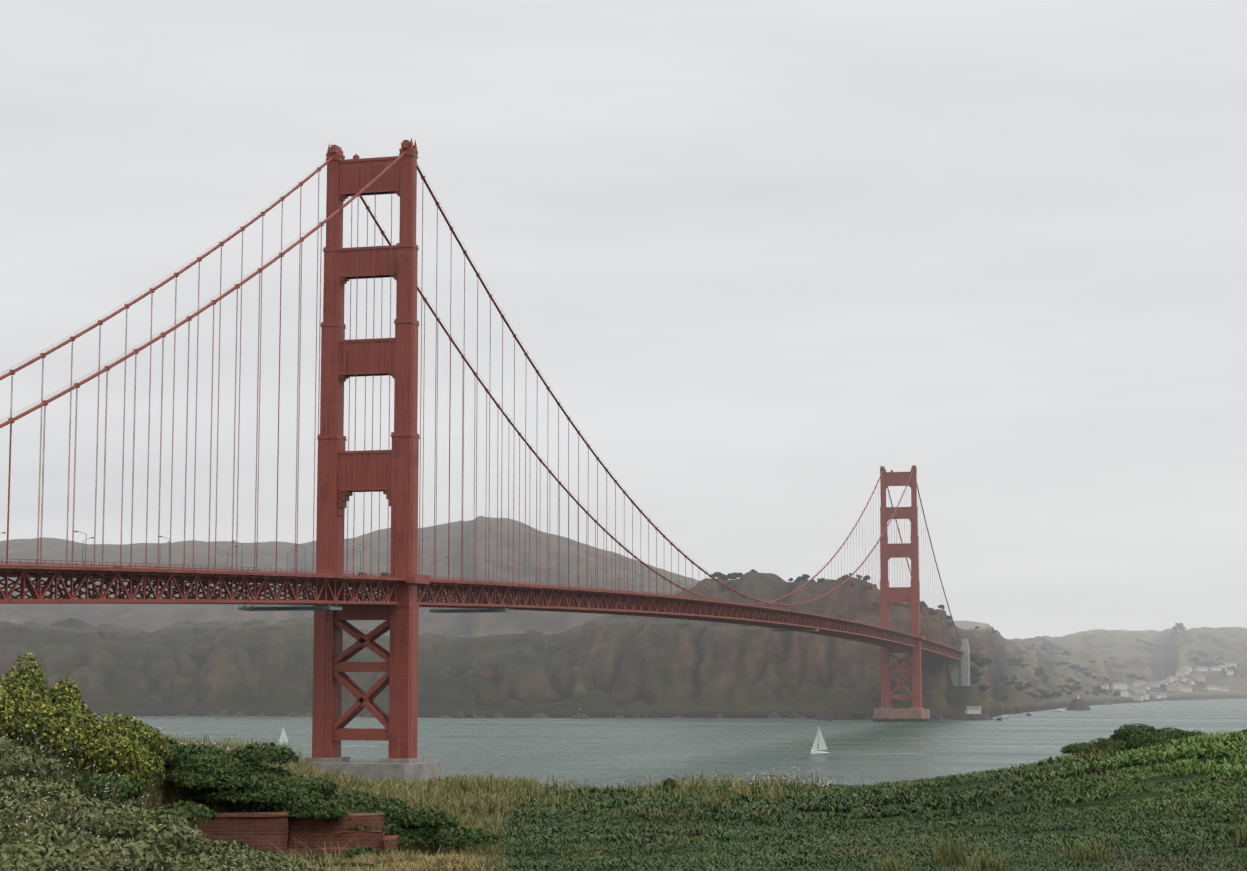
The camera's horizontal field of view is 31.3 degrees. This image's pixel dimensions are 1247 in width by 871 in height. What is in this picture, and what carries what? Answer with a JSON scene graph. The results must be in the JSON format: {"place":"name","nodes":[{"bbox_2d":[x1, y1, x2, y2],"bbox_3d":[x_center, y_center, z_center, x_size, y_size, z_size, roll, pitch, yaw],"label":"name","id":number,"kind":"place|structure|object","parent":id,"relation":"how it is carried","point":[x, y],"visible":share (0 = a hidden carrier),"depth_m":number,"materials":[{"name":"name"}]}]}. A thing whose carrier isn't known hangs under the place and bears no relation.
{"place":"outdoors","nodes":[
{"label":"outdoors","id":0,"kind":"place"},
{"bbox_2d":[27,702,146,795],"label":"lupine stems","id":1,"kind":"object","parent":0,"point":[59,755],"visible":0.06,"depth_m":38.91,"materials":[{"name":"green plant"}]},
{"bbox_2d":[170,771,494,870],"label":"dry grass","id":2,"kind":"structure","parent":0,"point":[453,861],"depth_m":40.98,"materials":[{"name":"beige plant"}]},
{"bbox_2d":[0,516,1246,870],"bbox_3d":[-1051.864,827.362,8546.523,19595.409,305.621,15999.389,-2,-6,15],"label":"terrain","id":3,"kind":"structure","parent":0,"point":[164,658],"depth_m":2433.54,"materials":[{"name":"green plant"}]},
{"bbox_2d":[0,653,174,791],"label":"flowering bush","id":4,"kind":"object","parent":3,"relation":"on","point":[38,707],"visible":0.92,"depth_m":39.23,"materials":[{"name":"green plant"}]},
{"bbox_2d":[0,737,327,870],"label":"sagebrush shrubs","id":5,"kind":"object","parent":3,"relation":"on","point":[176,837],"visible":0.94,"depth_m":32.28,"materials":[{"name":"green plant"}]},
{"bbox_2d":[191,812,397,859],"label":"brick wall","id":6,"kind":"structure","parent":3,"relation":"on","point":[257,830],"depth_m":45.44,"materials":[{"name":"red brick"}]},
{"bbox_2d":[0,733,608,870],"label":"meadow grass","id":7,"kind":"structure","parent":3,"relation":"on","point":[478,816],"depth_m":62.99,"materials":[{"name":"green plant"}]},
{"bbox_2d":[291,757,442,783],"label":"tower pier","id":8,"kind":"structure","parent":3,"relation":"on","point":[383,768],"depth_m":755.43,"materials":[{"name":"concrete"}]},
{"bbox_2d":[312,137,429,758],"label":"tower","id":9,"kind":"structure","parent":8,"relation":"on","point":[346,178],"depth_m":776.78,"materials":[{"name":"red metal"}]},
{"bbox_2d":[0,716,880,870],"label":"shrubs","id":10,"kind":"object","parent":3,"relation":"on","point":[77,782],"depth_m":37.23,"materials":[{"name":"green plant"}]},
{"bbox_2d":[164,733,820,824],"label":"dry grass","id":11,"kind":"structure","parent":3,"relation":"on","point":[682,784],"depth_m":77.06,"materials":[{"name":"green plant"}]},
{"bbox_2d":[66,723,1246,868],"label":"shrubs","id":12,"kind":"object","parent":3,"relation":"on","point":[235,776],"visible":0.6,"depth_m":46.20,"materials":[{"name":"green plant"}]},
{"bbox_2d":[86,696,1237,719],"bbox_3d":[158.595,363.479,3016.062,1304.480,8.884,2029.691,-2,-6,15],"label":"shoreline rocks","id":13,"kind":"object","parent":3,"relation":"on","point":[773,715],"visible":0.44,"depth_m":2145.56,"materials":[{"name":"grey stone"}]},
{"bbox_2d":[572,699,1090,719],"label":"shore rocks","id":14,"kind":"object","parent":13,"relation":"on","point":[1077,704],"visible":0.73,"depth_m":2066.09,"materials":[{"name":"grey stone"}]},
{"bbox_2d":[490,730,1246,870],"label":"ground cover","id":15,"kind":"object","parent":3,"relation":"on","point":[753,842],"visible":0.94,"depth_m":56.47,"materials":[{"name":"green plant"}]},
{"bbox_2d":[554,737,1246,870],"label":"grass tufts","id":16,"kind":"object","parent":3,"relation":"on","point":[945,857],"visible":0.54,"depth_m":39.90,"materials":[{"name":"green plant"}]},
{"bbox_2d":[873,707,929,721],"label":"tower pier","id":17,"kind":"structure","parent":3,"relation":"on","point":[892,714],"depth_m":1983.39,"materials":[{"name":"concrete"}]},
{"bbox_2d":[880,465,924,706],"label":"tower","id":18,"kind":"structure","parent":17,"relation":"on","point":[892,478],"depth_m":2004.44,"materials":[{"name":"red metal"}]},
{"bbox_2d":[0,149,960,644],"bbox_3d":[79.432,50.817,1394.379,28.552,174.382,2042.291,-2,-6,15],"label":"cables","id":19,"kind":"object","parent":18,"relation":"attached to","point":[62,393],"visible":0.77,"depth_m":783.91,"materials":[{"name":"orange paint"}]},
{"bbox_2d":[6,163,960,650],"bbox_3d":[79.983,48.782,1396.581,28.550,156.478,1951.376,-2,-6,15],"label":"suspender ropes","id":20,"kind":"object","parent":19,"relation":"attached to","point":[934,565],"visible":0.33,"depth_m":766.72,"materials":[{"name":"orange paint"}]},
{"bbox_2d":[0,559,963,660],"bbox_3d":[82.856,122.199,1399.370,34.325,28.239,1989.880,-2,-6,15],"label":"bridge deck","id":21,"kind":"structure","parent":20,"relation":"hanging from","point":[616,601],"depth_m":756.60,"materials":[{"name":"orange paint"}]},
{"bbox_2d":[238,600,341,610],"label":"maintenance traveller","id":22,"kind":"object","parent":21,"relation":"hanging from","point":[305,607],"visible":0.98,"depth_m":708.61,"materials":[{"name":"grey metal"}]},
{"bbox_2d":[429,604,512,612],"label":"maintenance traveller","id":23,"kind":"object","parent":21,"relation":"hanging from","point":[466,610],"visible":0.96,"depth_m":876.68,"materials":[{"name":"grey metal"}]},
{"bbox_2d":[771,627,818,630],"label":"maintenance traveller","id":24,"kind":"object","parent":21,"relation":"hanging from","point":[774,629],"visible":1,"depth_m":1521.94,"materials":[{"name":"grey metal"}]},
{"bbox_2d":[579,663,1235,709],"bbox_3d":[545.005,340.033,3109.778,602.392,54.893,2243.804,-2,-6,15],"label":"buildings","id":25,"kind":"structure","parent":3,"relation":"on","point":[1139,687],"depth_m":3673.97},
{"bbox_2d":[654,569,1244,699],"bbox_3d":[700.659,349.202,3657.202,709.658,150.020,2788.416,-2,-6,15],"label":"trees","id":26,"kind":"object","parent":3,"relation":"on","point":[1019,686],"visible":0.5,"depth_m":2892.60,"materials":[{"name":"green plant"}]},
{"bbox_2d":[947,639,969,685],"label":"pylon","id":27,"kind":"object","parent":3,"relation":"on","point":[959,670],"visible":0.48,"depth_m":2320.30,"materials":[{"name":"concrete"}]},
{"bbox_2d":[714,575,1205,698],"bbox_3d":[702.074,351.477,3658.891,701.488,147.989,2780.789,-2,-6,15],"label":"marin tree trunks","id":28,"kind":"object","parent":3,"relation":"on","point":[993,634],"visible":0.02,"depth_m":2961.95,"materials":[{"name":"brown plant"}]},
{"bbox_2d":[0,0,1246,638],"label":"sky","id":29,"kind":"structure","parent":0,"point":[764,257],"materials":[{"name":"white"}]},
{"bbox_2d":[99,699,1246,788],"bbox_3d":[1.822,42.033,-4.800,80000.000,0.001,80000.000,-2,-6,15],"label":"sea water","id":30,"kind":"structure","parent":0,"point":[598,752],"depth_m":1400.09,"materials":[{"name":"liquid"}]},
{"bbox_2d":[278,728,289,745],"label":"sailboat","id":31,"kind":"object","parent":30,"relation":"on","point":[283,736],"visible":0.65,"depth_m":1322.91,"materials":[{"name":"white fabric"}]},
{"bbox_2d":[295,745,926,753],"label":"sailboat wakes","id":32,"kind":"object","parent":30,"relation":"on","point":[372,745],"visible":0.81,"depth_m":1187.26,"materials":[{"name":"liquid"}]},
{"bbox_2d":[810,726,828,754],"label":"sailboat","id":33,"kind":"object","parent":30,"relation":"on","point":[819,740],"visible":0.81,"depth_m":1173.67,"materials":[{"name":"white fabric"}]},
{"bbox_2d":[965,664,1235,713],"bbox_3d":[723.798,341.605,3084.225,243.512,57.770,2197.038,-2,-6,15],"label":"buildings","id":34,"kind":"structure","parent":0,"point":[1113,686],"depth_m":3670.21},
{"bbox_3d":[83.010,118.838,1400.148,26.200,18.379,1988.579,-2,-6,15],"label":"bridge roadway","id":35,"kind":"object","parent":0,"visible":0},
{"bbox_2d":[0,531,953,647],"bbox_3d":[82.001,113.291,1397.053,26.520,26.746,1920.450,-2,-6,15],"label":"deck light poles","id":36,"kind":"object","parent":35,"relation":"on","point":[169,542],"visible":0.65,"depth_m":911.42,"materials":[{"name":"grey metal"}]}
]}

